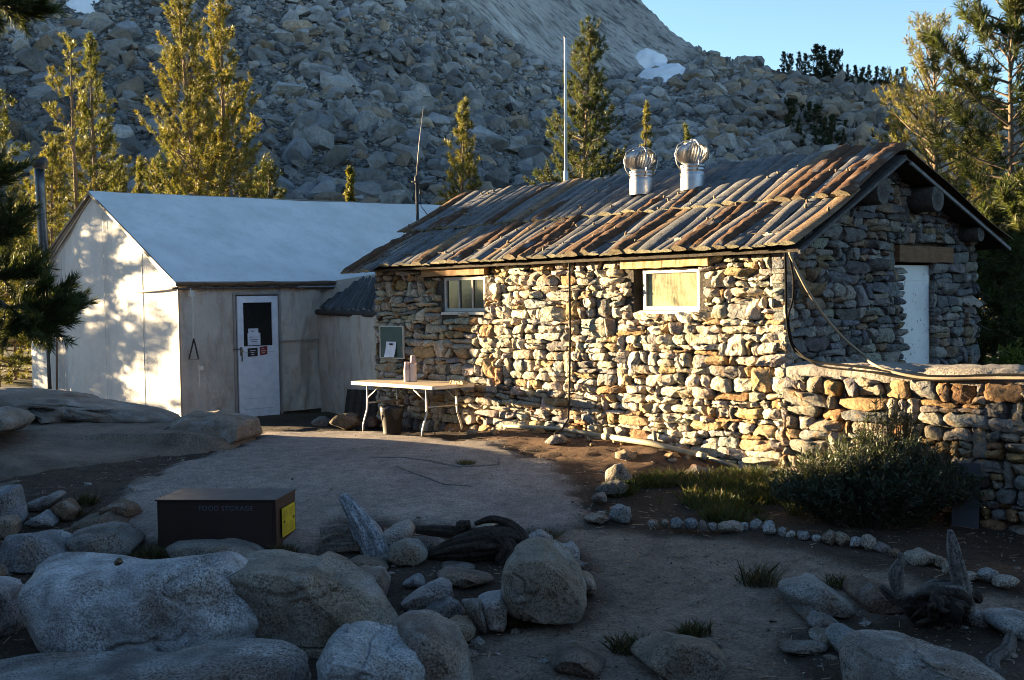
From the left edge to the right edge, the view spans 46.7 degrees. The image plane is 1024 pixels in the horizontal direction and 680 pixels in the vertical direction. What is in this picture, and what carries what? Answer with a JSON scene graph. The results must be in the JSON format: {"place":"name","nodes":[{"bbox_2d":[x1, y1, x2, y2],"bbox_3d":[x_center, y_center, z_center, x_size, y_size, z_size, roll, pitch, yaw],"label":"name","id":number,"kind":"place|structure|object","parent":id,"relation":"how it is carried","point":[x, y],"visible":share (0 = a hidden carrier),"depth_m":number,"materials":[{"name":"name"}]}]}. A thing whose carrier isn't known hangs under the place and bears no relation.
{"place":"outdoors","nodes":[
{"label":"outdoors","id":0,"kind":"place"},
{"bbox_2d":[0,346,1023,679],"bbox_3d":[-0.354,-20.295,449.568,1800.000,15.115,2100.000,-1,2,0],"label":"ground","id":1,"kind":"structure","parent":0,"point":[542,496],"depth_m":11.03,"materials":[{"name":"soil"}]},
{"bbox_2d":[0,514,21,538],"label":"boulder","id":2,"kind":"object","parent":1,"relation":"on","point":[10,524],"visible":0.87,"depth_m":11.19,"materials":[{"name":"stone"}]},
{"bbox_2d":[0,576,25,637],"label":"boulder","id":3,"kind":"object","parent":1,"relation":"on","point":[11,621],"visible":0.59,"depth_m":8.55,"materials":[{"name":"stone"}]},
{"bbox_2d":[0,484,28,521],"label":"boulder","id":4,"kind":"object","parent":1,"relation":"on","point":[12,500],"visible":0.73,"depth_m":11.69,"materials":[{"name":"stone"}]},
{"bbox_2d":[0,89,37,386],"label":"pine tree","id":5,"kind":"object","parent":1,"relation":"on","point":[22,360],"visible":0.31,"depth_m":25.90,"materials":[{"name":"green plant"}]},
{"bbox_2d":[0,232,37,383],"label":"pine tree","id":6,"kind":"object","parent":1,"relation":"on","point":[14,372],"visible":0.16,"depth_m":27.24,"materials":[{"name":"green plant"}]},
{"bbox_2d":[0,529,72,573],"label":"boulder","id":7,"kind":"object","parent":1,"relation":"on","point":[24,553],"visible":0.77,"depth_m":10.04,"materials":[{"name":"stone"}]},
{"bbox_2d":[0,141,73,366],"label":"pine tree","id":8,"kind":"object","parent":1,"relation":"on","point":[51,153],"visible":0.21,"depth_m":28.86,"materials":[{"name":"green plant"}]},
{"bbox_2d":[24,509,59,528],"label":"boulder","id":9,"kind":"object","parent":1,"relation":"on","point":[47,518],"visible":0.98,"depth_m":11.47,"materials":[{"name":"stone"}]},
{"bbox_2d":[32,157,57,389],"bbox_3d":[-8.720,-1.085,22.300,0.429,4.682,0.502,-1,2,0],"label":"stovepipe","id":10,"kind":"object","parent":1,"relation":"on","point":[40,164],"visible":0.5,"depth_m":22.16,"materials":[{"name":"metal"}]},
{"bbox_2d":[27,490,66,511],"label":"boulder","id":11,"kind":"object","parent":1,"relation":"on","point":[41,503],"visible":1,"depth_m":12.08,"materials":[{"name":"stone"}]},
{"bbox_2d":[0,0,102,356],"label":"pine tree","id":12,"kind":"object","parent":1,"relation":"on","point":[46,306],"visible":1,"depth_m":8.34,"materials":[{"name":"green plant"}]},
{"bbox_2d":[51,498,80,521],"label":"boulder","id":13,"kind":"object","parent":1,"relation":"on","point":[67,508],"visible":0.93,"depth_m":11.68,"materials":[{"name":"stone"}]},
{"bbox_2d":[24,32,120,247],"bbox_3d":[-10.817,-3.366,29.726,2.801,8.758,3.066,-2,2,-23],"label":"pine tree","id":14,"kind":"object","parent":1,"relation":"on","point":[76,119],"visible":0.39,"depth_m":29.76,"materials":[{"name":"green plant"}]},
{"bbox_2d":[55,31,139,237],"bbox_3d":[-10.714,-3.514,30.900,3.075,8.928,3.088,1,3,43],"label":"pine tree","id":15,"kind":"object","parent":1,"relation":"on","point":[90,46],"visible":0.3,"depth_m":30.52,"materials":[{"name":"green plant"}]},
{"bbox_2d":[69,511,130,533],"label":"boulder","id":16,"kind":"object","parent":1,"relation":"on","point":[97,518],"visible":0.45,"depth_m":11.38,"materials":[{"name":"stone"}]},
{"bbox_2d":[65,521,145,555],"bbox_3d":[-3.680,1.819,10.637,0.678,0.306,0.824,-1,2,0],"label":"boulder","id":17,"kind":"object","parent":1,"relation":"on","point":[114,537],"visible":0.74,"depth_m":10.41,"materials":[{"name":"stone"}]},
{"bbox_2d":[99,498,142,517],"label":"boulder","id":18,"kind":"object","parent":1,"relation":"on","point":[124,507],"visible":0.75,"depth_m":11.65,"materials":[{"name":"stone"}]},
{"bbox_2d":[0,419,256,486],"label":"granite outcrop","id":19,"kind":"object","parent":1,"relation":"on","point":[35,446],"visible":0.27,"depth_m":14.93,"materials":[{"name":"grey stone"}]},
{"bbox_2d":[0,406,34,433],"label":"boulder","id":20,"kind":"object","parent":19,"relation":"on","point":[12,419],"visible":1,"depth_m":14.61,"materials":[{"name":"stone"}]},
{"bbox_2d":[0,387,179,422],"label":"boulder","id":21,"kind":"object","parent":19,"relation":"on","point":[48,405],"visible":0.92,"depth_m":16.26,"materials":[{"name":"stone"}]},
{"bbox_2d":[17,551,258,652],"bbox_3d":[-2.547,1.865,8.335,1.845,0.770,1.154,-1,2,0],"label":"boulder","id":22,"kind":"object","parent":1,"relation":"on","point":[78,601],"visible":0.66,"depth_m":7.88,"materials":[{"name":"stone"}]},
{"bbox_2d":[128,540,169,559],"bbox_3d":[-3.171,1.851,10.448,0.476,0.171,0.424,-1,2,0],"label":"grass tuft","id":23,"kind":"object","parent":1,"relation":"on","point":[156,553],"visible":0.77,"depth_m":10.44,"materials":[{"name":"green plant"}]},
{"bbox_2d":[0,638,310,679],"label":"boulder","id":24,"kind":"object","parent":1,"relation":"on","point":[255,659],"visible":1,"depth_m":7.11,"materials":[{"name":"stone"}]},
{"bbox_2d":[144,139,186,194],"bbox_3d":[-9.818,-2.563,33.945,3.283,6.648,2.480,-2,2,-24],"label":"pine tree","id":25,"kind":"object","parent":1,"relation":"on","point":[159,161],"visible":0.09,"depth_m":33.58,"materials":[{"name":"green plant"}]},
{"bbox_2d":[134,0,262,197],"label":"pine tree","id":26,"kind":"object","parent":1,"relation":"on","point":[175,59],"visible":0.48,"depth_m":30.97,"materials":[{"name":"green plant"}]},
{"bbox_2d":[163,410,262,443],"bbox_3d":[-4.066,1.242,16.013,1.299,0.531,1.485,-1,2,0],"label":"boulder","id":27,"kind":"object","parent":1,"relation":"on","point":[231,427],"visible":0.56,"depth_m":15.54,"materials":[{"name":"stone"}]},
{"bbox_2d":[166,538,265,557],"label":"boulder","id":28,"kind":"object","parent":1,"relation":"on","point":[196,547],"visible":0.6,"depth_m":10.24,"materials":[{"name":"stone"}]},
{"bbox_2d":[155,488,296,549],"bbox_3d":[-2.621,1.661,10.974,1.132,0.479,0.640,-1,2,6],"label":"food storage box","id":29,"kind":"object","parent":1,"relation":"on","point":[263,517],"visible":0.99,"depth_m":10.69,"materials":[{"name":"brown paint"}]},
{"bbox_2d":[160,507,272,546],"bbox_3d":[-2.658,1.680,10.668,1.040,0.364,0.008,-1,2,6],"label":"door","id":30,"kind":"structure","parent":29,"relation":"in","point":[255,526],"depth_m":10.66,"materials":[{"name":"brown paint"}]},
{"bbox_2d":[21,191,441,416],"bbox_3d":[-4.295,-0.755,24.104,8.820,4.285,6.175,-3,3,-44],"label":"canvas tent","id":31,"kind":"object","parent":1,"relation":"on","point":[257,275],"visible":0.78,"depth_m":20.57,"materials":[{"name":"fabric"}]},
{"bbox_2d":[233,296,279,415],"bbox_3d":[-4.298,0.278,19.959,0.883,2.035,0.077,-3,3,-44],"label":"door","id":32,"kind":"structure","parent":31,"relation":"in","point":[257,349],"depth_m":19.99,"materials":[{"name":"paint"}]},
{"bbox_2d":[182,0,280,198],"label":"pine tree","id":33,"kind":"object","parent":1,"relation":"on","point":[214,56],"visible":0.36,"depth_m":31.88,"materials":[{"name":"green plant"}]},
{"bbox_2d":[251,159,287,198],"bbox_3d":[-7.031,-2.361,34.882,3.023,6.034,3.141,-1,2,0],"label":"pine tree","id":34,"kind":"object","parent":1,"relation":"on","point":[271,174],"visible":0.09,"depth_m":34.81,"materials":[{"name":"green plant"}]},
{"bbox_2d":[227,549,397,657],"bbox_3d":[-1.395,1.884,8.483,1.188,0.651,1.051,-1,2,0],"label":"boulder","id":35,"kind":"object","parent":1,"relation":"on","point":[309,604],"visible":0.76,"depth_m":8.08,"materials":[{"name":"stone"}]},
{"bbox_2d":[306,541,360,555],"bbox_3d":[-1.554,1.864,10.453,0.596,0.191,0.147,-2,2,-15],"label":"log","id":36,"kind":"object","parent":1,"relation":"on","point":[343,547],"visible":0.59,"depth_m":10.42,"materials":[{"name":"grey wood"}]},
{"bbox_2d":[319,524,353,543],"bbox_3d":[-1.470,1.752,10.586,0.487,0.223,0.217,-1,2,-6],"label":"log","id":37,"kind":"object","parent":1,"relation":"on","point":[332,533],"visible":0.45,"depth_m":10.49,"materials":[{"name":"grey wood"}]},
{"bbox_2d":[329,412,361,429],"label":"boulder","id":38,"kind":"object","parent":1,"relation":"on","point":[347,421],"visible":1,"depth_m":17.32,"materials":[{"name":"stone"}]},
{"bbox_2d":[315,274,377,413],"bbox_3d":[-2.405,0.039,20.126,1.226,2.404,3.713,-2,2,-30],"label":"lean to","id":39,"kind":"object","parent":1,"relation":"on","point":[347,341],"visible":0.84,"depth_m":19.87,"materials":[{"name":"wood"}]},
{"bbox_2d":[342,165,356,201],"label":"pine tree","id":40,"kind":"object","parent":1,"relation":"on","point":[349,173],"visible":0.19,"depth_m":37.78,"materials":[{"name":"green plant"}]},
{"bbox_2d":[344,389,378,422],"bbox_3d":[-2.322,1.029,18.429,0.704,0.500,0.260,0,2,28],"label":"ribbed board","id":41,"kind":"object","parent":1,"relation":"on","point":[356,401],"visible":0.57,"depth_m":18.44,"materials":[{"name":"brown wood"}]},
{"bbox_2d":[339,493,388,556],"bbox_3d":[-1.307,1.662,10.492,0.460,0.606,0.264,-1,2,0],"label":"rock","id":42,"kind":"object","parent":1,"relation":"on","point":[367,533],"visible":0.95,"depth_m":10.44,"materials":[{"name":"stone"}]},
{"bbox_2d":[350,555,389,569],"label":"boulder","id":43,"kind":"object","parent":1,"relation":"on","point":[359,560],"visible":0.54,"depth_m":9.95,"materials":[{"name":"stone"}]},
{"bbox_2d":[316,620,425,679],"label":"boulder","id":44,"kind":"object","parent":1,"relation":"on","point":[364,650],"visible":0.8,"depth_m":6.76,"materials":[{"name":"stone"}]},
{"bbox_2d":[359,565,390,595],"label":"boulder","id":45,"kind":"object","parent":1,"relation":"on","point":[381,574],"visible":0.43,"depth_m":9.36,"materials":[{"name":"stone"}]},
{"bbox_2d":[380,404,404,434],"bbox_3d":[-1.652,1.096,16.370,0.345,0.403,0.341,-1,2,0],"label":"waste bin","id":46,"kind":"object","parent":1,"relation":"on","point":[391,417],"visible":1,"depth_m":16.26,"materials":[{"name":"metal"}]},
{"bbox_2d":[383,519,414,547],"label":"boulder","id":47,"kind":"object","parent":1,"relation":"on","point":[396,532],"visible":0.71,"depth_m":10.62,"materials":[{"name":"stone"}]},
{"bbox_2d":[387,537,427,566],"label":"boulder","id":48,"kind":"object","parent":1,"relation":"on","point":[407,552],"visible":0.99,"depth_m":9.99,"materials":[{"name":"stone"}]},
{"bbox_2d":[351,378,473,436],"bbox_3d":[-1.405,0.968,16.653,0.752,0.758,1.872,-3,3,-44],"label":"folding table","id":49,"kind":"object","parent":1,"relation":"on","point":[426,385],"visible":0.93,"depth_m":16.39,"materials":[{"name":"white plastic"}]},
{"bbox_2d":[401,577,453,610],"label":"boulder","id":50,"kind":"object","parent":1,"relation":"on","point":[423,596],"visible":0.68,"depth_m":8.85,"materials":[{"name":"stone"}]},
{"bbox_2d":[393,609,473,679],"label":"boulder","id":51,"kind":"object","parent":1,"relation":"on","point":[435,641],"visible":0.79,"depth_m":7.05,"materials":[{"name":"stone"}]},
{"bbox_2d":[425,595,464,618],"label":"boulder","id":52,"kind":"object","parent":1,"relation":"on","point":[448,607],"visible":0.69,"depth_m":8.65,"materials":[{"name":"stone"}]},
{"bbox_2d":[435,96,483,204],"bbox_3d":[-1.444,-2.655,29.870,2.710,6.994,2.808,-1,2,0],"label":"pine tree","id":53,"kind":"object","parent":1,"relation":"on","point":[467,165],"visible":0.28,"depth_m":29.74,"materials":[{"name":"green plant"}]},
{"bbox_2d":[450,615,475,641],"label":"boulder","id":54,"kind":"object","parent":1,"relation":"on","point":[465,624],"visible":0.62,"depth_m":8.24,"materials":[{"name":"stone"}]},
{"bbox_2d":[437,567,494,588],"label":"boulder","id":55,"kind":"object","parent":1,"relation":"on","point":[463,578],"visible":0.97,"depth_m":9.49,"materials":[{"name":"stone"}]},
{"bbox_2d":[415,515,528,565],"bbox_3d":[-0.351,1.725,10.209,1.028,0.415,0.372,-1,2,9],"label":"stump","id":56,"kind":"object","parent":1,"relation":"on","point":[499,541],"visible":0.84,"depth_m":10.11,"materials":[{"name":"brown wood"}]},
{"bbox_2d":[462,598,486,633],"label":"boulder","id":57,"kind":"object","parent":1,"relation":"on","point":[473,608],"visible":1,"depth_m":8.33,"materials":[{"name":"stone"}]},
{"bbox_2d":[478,589,507,631],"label":"boulder","id":58,"kind":"object","parent":1,"relation":"on","point":[494,609],"visible":0.81,"depth_m":8.39,"materials":[{"name":"stone"}]},
{"bbox_2d":[501,537,586,624],"bbox_3d":[0.238,1.771,8.729,0.649,0.589,0.936,-1,2,0],"label":"boulder","id":59,"kind":"object","parent":1,"relation":"on","point":[543,581],"visible":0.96,"depth_m":8.31,"materials":[{"name":"stone"}]},
{"bbox_2d":[521,14,630,184],"bbox_3d":[1.871,-4.171,32.846,3.662,9.572,3.136,-2,2,-21],"label":"pine tree","id":60,"kind":"object","parent":1,"relation":"on","point":[585,118],"visible":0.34,"depth_m":32.62,"materials":[{"name":"green plant"}]},
{"bbox_2d":[551,640,605,679],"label":"boulder","id":61,"kind":"object","parent":1,"relation":"on","point":[575,658],"visible":0.96,"depth_m":7.65,"materials":[{"name":"stone"}]},
{"bbox_2d":[595,480,627,494],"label":"boulder","id":62,"kind":"object","parent":1,"relation":"on","point":[612,486],"visible":0.92,"depth_m":12.32,"materials":[{"name":"stone"}]},
{"bbox_2d":[605,463,631,483],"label":"boulder","id":63,"kind":"object","parent":1,"relation":"on","point":[616,471],"visible":0.79,"depth_m":12.58,"materials":[{"name":"stone"}]},
{"bbox_2d":[609,504,631,523],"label":"boulder","id":64,"kind":"object","parent":1,"relation":"on","point":[621,513],"visible":1,"depth_m":11.33,"materials":[{"name":"stone"}]},
{"bbox_2d":[598,628,649,655],"bbox_3d":[0.809,2.024,8.014,0.398,0.155,0.351,0,2,21],"label":"grass tuft","id":65,"kind":"object","parent":1,"relation":"on","point":[619,646],"visible":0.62,"depth_m":7.96,"materials":[{"name":"green plant"}]},
{"bbox_2d":[503,424,752,470],"bbox_3d":[0.888,1.290,15.070,0.663,0.350,5.385,-2,2,-37],"label":"drain pipe","id":66,"kind":"object","parent":1,"relation":"on","point":[684,451],"visible":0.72,"depth_m":14.06,"materials":[{"name":"plastic"}]},
{"bbox_2d":[638,99,653,170],"bbox_3d":[4.101,-3.425,35.813,1.417,7.666,1.226,-3,3,-44],"label":"pine tree","id":67,"kind":"object","parent":1,"relation":"on","point":[646,106],"visible":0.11,"depth_m":35.69,"materials":[{"name":"green plant"}]},
{"bbox_2d":[340,139,1012,470],"bbox_3d":[2.067,-0.452,17.152,5.574,4.425,8.096,-3,3,-44],"label":"stone hut","id":68,"kind":"object","parent":1,"relation":"on","point":[641,300],"visible":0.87,"depth_m":14.75,"materials":[{"name":"stone"}]},
{"bbox_2d":[379,326,404,358],"bbox_3d":[-1.800,0.033,17.683,0.067,0.488,0.564,-3,3,-44],"label":"notice board","id":69,"kind":"object","parent":68,"relation":"attached to","point":[392,339],"visible":1,"depth_m":17.66,"materials":[{"name":"paint"}]},
{"bbox_2d":[441,276,485,314],"bbox_3d":[-0.659,-0.621,16.668,0.120,0.530,0.910,-3,3,-44],"label":"window","id":70,"kind":"structure","parent":68,"relation":"in","point":[460,293],"depth_m":16.70,"materials":[{"name":"paint"}]},
{"bbox_2d":[563,36,567,180],"bbox_3d":[1.083,-2.465,23.430,0.111,7.020,0.096,-1,2,0],"label":"flagpole","id":71,"kind":"object","parent":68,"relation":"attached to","point":[565,174],"visible":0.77,"depth_m":23.34,"materials":[{"name":"metal"}]},
{"bbox_2d":[639,268,700,313],"bbox_3d":[1.885,-0.575,14.036,0.120,0.530,0.890,-3,3,-44],"label":"window","id":72,"kind":"structure","parent":68,"relation":"in","point":[667,291],"depth_m":14.05,"materials":[{"name":"paint"}]},
{"bbox_2d":[784,252,1023,376],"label":"cable","id":73,"kind":"object","parent":68,"relation":"hanging from","point":[878,369],"visible":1,"depth_m":12.18,"materials":[{"name":"rubber"}]},
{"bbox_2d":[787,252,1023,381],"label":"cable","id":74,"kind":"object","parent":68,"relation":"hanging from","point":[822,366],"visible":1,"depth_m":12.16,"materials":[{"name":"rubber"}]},
{"bbox_2d":[788,252,1023,379],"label":"hose","id":75,"kind":"object","parent":68,"relation":"attached to","point":[851,344],"visible":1,"depth_m":12.20,"materials":[{"name":"rubber"}]},
{"bbox_2d":[894,265,929,363],"bbox_3d":[5.028,0.148,14.988,0.948,2.200,0.068,-3,3,-44],"label":"door","id":76,"kind":"structure","parent":68,"relation":"in","point":[916,284],"depth_m":15.04,"materials":[{"name":"paint"}]},
{"bbox_2d":[630,632,726,679],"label":"boulder","id":77,"kind":"object","parent":1,"relation":"on","point":[668,656],"visible":1,"depth_m":7.50,"materials":[{"name":"stone"}]},
{"bbox_2d":[670,617,718,637],"bbox_3d":[1.257,1.993,8.272,0.359,0.137,0.307,-1,2,0],"label":"grass tuft","id":78,"kind":"object","parent":1,"relation":"on","point":[694,631],"visible":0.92,"depth_m":8.25,"materials":[{"name":"green plant"}]},
{"bbox_2d":[600,462,804,522],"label":"grass","id":79,"kind":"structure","parent":1,"relation":"on","point":[715,494],"depth_m":12.23,"materials":[{"name":"green plant"}]},
{"bbox_2d":[728,558,793,587],"bbox_3d":[1.951,1.819,9.359,0.580,0.228,0.477,-1,2,0],"label":"grass tuft","id":80,"kind":"object","parent":1,"relation":"on","point":[757,578],"visible":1,"depth_m":9.32,"materials":[{"name":"green plant"}]},
{"bbox_2d":[778,640,828,654],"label":"boulder","id":81,"kind":"object","parent":1,"relation":"on","point":[810,647],"visible":1,"depth_m":7.95,"materials":[{"name":"stone"}]},
{"bbox_2d":[778,572,854,617],"bbox_3d":[2.275,1.901,8.883,0.553,0.252,0.724,0,2,15],"label":"boulder","id":82,"kind":"object","parent":1,"relation":"on","point":[804,588],"visible":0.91,"depth_m":8.64,"materials":[{"name":"stone"}]},
{"bbox_2d":[806,610,838,627],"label":"boulder","id":83,"kind":"object","parent":1,"relation":"on","point":[818,619],"visible":0.69,"depth_m":8.36,"materials":[{"name":"stone"}]},
{"bbox_2d":[824,623,854,652],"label":"boulder","id":84,"kind":"object","parent":1,"relation":"on","point":[835,633],"visible":0.43,"depth_m":7.98,"materials":[{"name":"stone"}]},
{"bbox_2d":[842,573,903,613],"bbox_3d":[2.750,1.909,8.940,0.396,0.236,0.700,-1,2,0],"label":"boulder","id":85,"kind":"object","parent":1,"relation":"on","point":[865,593],"visible":0.82,"depth_m":8.77,"materials":[{"name":"stone"}]},
{"bbox_2d":[765,423,990,529],"bbox_3d":[3.420,1.276,11.220,2.125,1.001,1.183,-1,2,0],"label":"willow bush","id":86,"kind":"object","parent":1,"relation":"on","point":[868,485],"visible":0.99,"depth_m":10.97,"materials":[{"name":"green plant"}]},
{"bbox_2d":[851,392,924,463],"bbox_3d":[3.682,1.122,11.577,0.784,1.241,0.490,-1,2,0],"label":"willow bush","id":87,"kind":"object","parent":1,"relation":"on","point":[906,431],"visible":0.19,"depth_m":11.54,"materials":[{"name":"green plant"}]},
{"bbox_2d":[781,361,1023,534],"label":"garden wall","id":88,"kind":"structure","parent":1,"relation":"on","point":[981,423],"depth_m":11.61,"materials":[{"name":"stone"}]},
{"bbox_2d":[904,547,935,566],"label":"edging stone","id":89,"kind":"object","parent":1,"relation":"on","point":[919,556],"visible":0.96,"depth_m":9.84,"materials":[{"name":"stone"}]},
{"bbox_2d":[839,629,1005,679],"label":"boulder","id":90,"kind":"object","parent":1,"relation":"on","point":[866,654],"visible":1,"depth_m":6.96,"materials":[{"name":"stone"}]},
{"bbox_2d":[878,529,982,629],"bbox_3d":[2.985,1.793,8.405,0.593,0.911,0.848,1,3,41],"label":"root snag","id":91,"kind":"object","parent":1,"relation":"on","point":[947,604],"visible":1,"depth_m":8.29,"materials":[{"name":"grey wood"}]},
{"bbox_2d":[863,7,1023,349],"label":"pine tree","id":92,"kind":"object","parent":1,"relation":"on","point":[930,154],"visible":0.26,"depth_m":24.58,"materials":[{"name":"green plant"}]},
{"bbox_2d":[951,463,979,528],"bbox_3d":[4.296,1.488,11.247,0.281,0.620,0.159,-1,2,14],"label":"metal panel","id":93,"kind":"object","parent":1,"relation":"on","point":[968,516],"visible":0.54,"depth_m":11.22,"materials":[{"name":"paint"}]},
{"bbox_2d":[917,0,1023,364],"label":"pine tree","id":94,"kind":"object","parent":1,"relation":"on","point":[1010,28],"visible":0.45,"depth_m":20.90,"materials":[{"name":"green plant"}]},
{"bbox_2d":[940,130,1014,348],"bbox_3d":[10.589,-2.009,27.228,3.339,5.596,3.875,0,2,37],"label":"pine tree","id":95,"kind":"object","parent":1,"relation":"on","point":[948,178],"visible":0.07,"depth_m":26.78,"materials":[{"name":"green plant"}]},
{"bbox_2d":[972,180,1023,364],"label":"pine tree","id":96,"kind":"object","parent":1,"relation":"on","point":[995,212],"visible":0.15,"depth_m":18.53,"materials":[{"name":"green plant"}]},
{"bbox_2d":[974,167,1023,362],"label":"pine tree","id":97,"kind":"object","parent":1,"relation":"on","point":[1006,257],"visible":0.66,"depth_m":17.48,"materials":[{"name":"green plant"}]},
{"bbox_2d":[983,632,1016,673],"bbox_3d":[3.166,2.102,7.612,0.297,0.274,0.760,-1,2,10],"label":"root","id":98,"kind":"object","parent":1,"relation":"on","point":[995,657],"visible":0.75,"depth_m":7.70,"materials":[{"name":"grey wood"}]},
{"bbox_2d":[980,607,1023,640],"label":"boulder","id":99,"kind":"object","parent":1,"relation":"on","point":[1004,620],"visible":0.92,"depth_m":8.19,"materials":[{"name":"stone"}]},
{"bbox_2d":[982,337,1023,364],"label":"shrub","id":100,"kind":"object","parent":1,"relation":"on","point":[1013,356],"visible":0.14,"depth_m":15.45,"materials":[{"name":"green plant"}]},
{"bbox_2d":[991,574,1019,588],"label":"edging stone","id":101,"kind":"object","parent":1,"relation":"on","point":[1004,581],"visible":1,"depth_m":9.20,"materials":[{"name":"stone"}]},
{"bbox_2d":[0,0,1023,345],"bbox_3d":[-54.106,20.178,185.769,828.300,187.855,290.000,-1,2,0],"label":"mountain","id":102,"kind":"structure","parent":0,"point":[628,28],"depth_m":116.19,"materials":[{"name":"grey stone"}]},
{"bbox_2d":[66,0,99,13],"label":"snow patch","id":103,"kind":"object","parent":102,"relation":"on","point":[84,6],"visible":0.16,"depth_m":96.91,"materials":[{"name":"white snow"}]},
{"bbox_2d":[0,0,1023,345],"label":"talus","id":104,"kind":"structure","parent":102,"relation":"on","point":[314,128],"depth_m":91.89,"materials":[{"name":"grey stone"}]},
{"bbox_2d":[636,48,685,82],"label":"snow patch","id":105,"kind":"object","parent":102,"relation":"on","point":[648,59],"visible":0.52,"depth_m":135.81,"materials":[{"name":"white snow"}]},
{"bbox_2d":[641,0,1023,104],"label":"sky","id":106,"kind":"structure","parent":0,"point":[871,32],"materials":[{"name":"blue"}]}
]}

